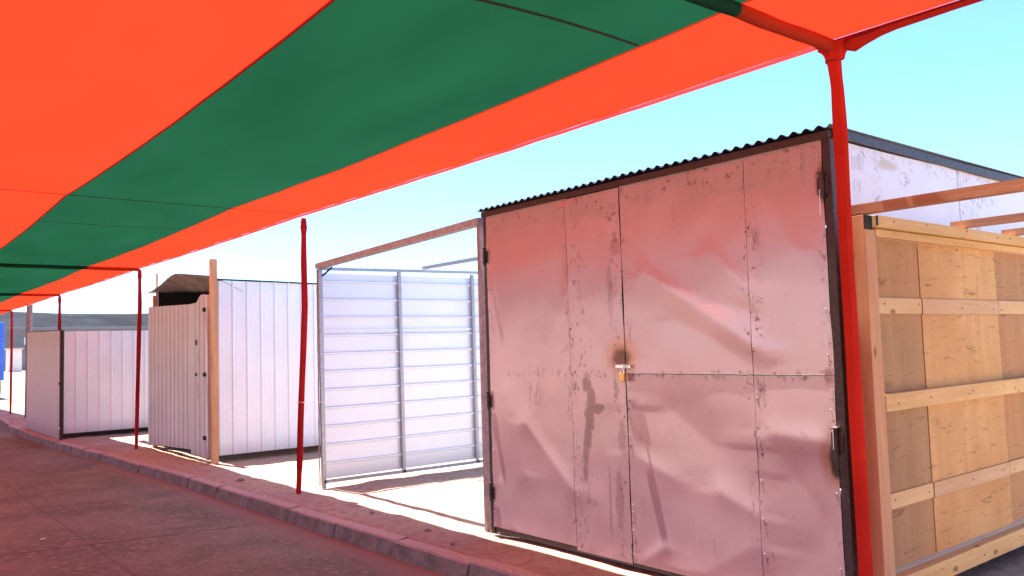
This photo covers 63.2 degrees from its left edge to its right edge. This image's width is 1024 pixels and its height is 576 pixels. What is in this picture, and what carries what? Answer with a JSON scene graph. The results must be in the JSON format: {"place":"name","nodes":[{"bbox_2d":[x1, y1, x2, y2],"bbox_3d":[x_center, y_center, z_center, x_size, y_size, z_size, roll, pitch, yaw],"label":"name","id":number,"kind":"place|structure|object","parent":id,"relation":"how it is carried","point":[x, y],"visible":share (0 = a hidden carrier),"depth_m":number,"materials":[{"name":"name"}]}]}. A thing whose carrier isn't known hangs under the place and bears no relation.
{"place":"outdoors","nodes":[
{"label":"outdoors","id":0,"kind":"place"},
{"bbox_2d":[0,312,147,326],"bbox_3d":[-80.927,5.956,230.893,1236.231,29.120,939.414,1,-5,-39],"label":"hills","id":1,"kind":"structure","parent":0,"point":[76,320],"depth_m":330.84,"materials":[{"name":"grey"}]},
{"bbox_2d":[4,326,147,370],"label":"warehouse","id":2,"kind":"structure","parent":0,"point":[19,337],"depth_m":131.08,"materials":[{"name":"grey metal"}]},
{"bbox_2d":[0,425,446,575],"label":"road","id":3,"kind":"structure","parent":0,"point":[75,514],"depth_m":7.96,"materials":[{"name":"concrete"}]},
{"bbox_2d":[63,434,595,573],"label":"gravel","id":4,"kind":"structure","parent":0,"point":[363,518],"depth_m":7.78,"materials":[{"name":"gravel"}]},
{"bbox_2d":[0,370,1023,575],"bbox_3d":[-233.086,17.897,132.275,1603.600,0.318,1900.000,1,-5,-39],"label":"ground","id":5,"kind":"structure","parent":0,"point":[447,511],"depth_m":8.90,"materials":[{"name":"white concrete"}]},
{"bbox_2d":[0,322,4,394],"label":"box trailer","id":6,"kind":"object","parent":5,"relation":"on","point":[2,331],"visible":1,"depth_m":34.33,"materials":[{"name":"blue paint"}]},
{"bbox_2d":[4,348,23,371],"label":"kiosk","id":7,"kind":"object","parent":5,"relation":"on","point":[17,359],"visible":0.79,"depth_m":114.27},
{"bbox_2d":[4,354,24,369],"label":"slat fence","id":8,"kind":"object","parent":5,"relation":"on","point":[22,362],"depth_m":121.62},
{"bbox_2d":[24,304,32,417],"bbox_3d":[-13.330,2.023,22.950,0.190,3.154,0.202,1,-5,-39],"label":"timber pole","id":9,"kind":"object","parent":5,"relation":"on","point":[29,317],"visible":0.37,"depth_m":22.93,"materials":[{"name":"brown wood"}]},
{"bbox_2d":[26,330,147,439],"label":"ribbed shed","id":10,"kind":"structure","parent":5,"relation":"on","point":[80,381],"depth_m":16.83,"materials":[{"name":"paint"}]},
{"bbox_2d":[118,259,320,464],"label":"ribbed shed","id":11,"kind":"structure","parent":5,"relation":"on","point":[223,365],"depth_m":12.56,"materials":[{"name":"white metal"}]},
{"bbox_2d":[191,294,205,457],"bbox_3d":[-4.655,1.290,12.304,0.042,2.365,0.736,1,-5,-38],"label":"door","id":12,"kind":"structure","parent":11,"relation":"in","point":[198,374],"depth_m":12.32,"materials":[{"name":"paint"}]},
{"bbox_2d":[0,417,544,575],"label":"kerb","id":13,"kind":"structure","parent":5,"relation":"on","point":[447,562],"depth_m":7.85,"materials":[{"name":"concrete"}]},
{"bbox_2d":[315,217,490,531],"bbox_3d":[0.299,0.875,9.544,3.975,2.662,3.165,1,-5,-39],"label":"metal stall","id":14,"kind":"object","parent":5,"relation":"on","point":[402,373],"visible":0.65,"depth_m":10.10,"materials":[{"name":"metal"}]},
{"bbox_2d":[0,0,983,575],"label":"shade canopy","id":15,"kind":"object","parent":5,"relation":"on","point":[136,134],"visible":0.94,"depth_m":4.71,"materials":[{"name":"orange fabric"}]},
{"bbox_2d":[477,123,1023,575],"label":"metal shed","id":16,"kind":"structure","parent":5,"relation":"on","point":[698,300],"depth_m":5.35,"materials":[{"name":"paint"}]},
{"bbox_2d":[481,187,633,563],"bbox_3d":[0.305,0.634,6.321,0.092,2.595,1.648,1,-5,-39],"label":"door","id":17,"kind":"structure","parent":16,"relation":"in","point":[557,401],"depth_m":6.25,"materials":[{"name":"paint"}]},
{"bbox_2d":[618,368,625,381],"bbox_3d":[0.755,0.592,5.697,0.024,0.101,0.051,1,-5,-39],"label":"padlock","id":18,"kind":"object","parent":16,"relation":"hanging from","point":[622,377],"visible":1,"depth_m":5.68,"materials":[{"name":"gold metal"}]},
{"bbox_2d":[619,140,844,575],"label":"door","id":19,"kind":"structure","parent":16,"relation":"in","point":[735,442],"depth_m":5.04,"materials":[{"name":"paint"}]},
{"bbox_2d":[851,178,1023,575],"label":"timber stall","id":20,"kind":"object","parent":5,"relation":"on","point":[941,331],"visible":0.98,"depth_m":4.68,"materials":[{"name":"brown wood"}]},
{"bbox_2d":[12,0,1023,313],"label":"sky","id":21,"kind":"structure","parent":0,"point":[951,84],"materials":[{"name":"blue"}]}
]}

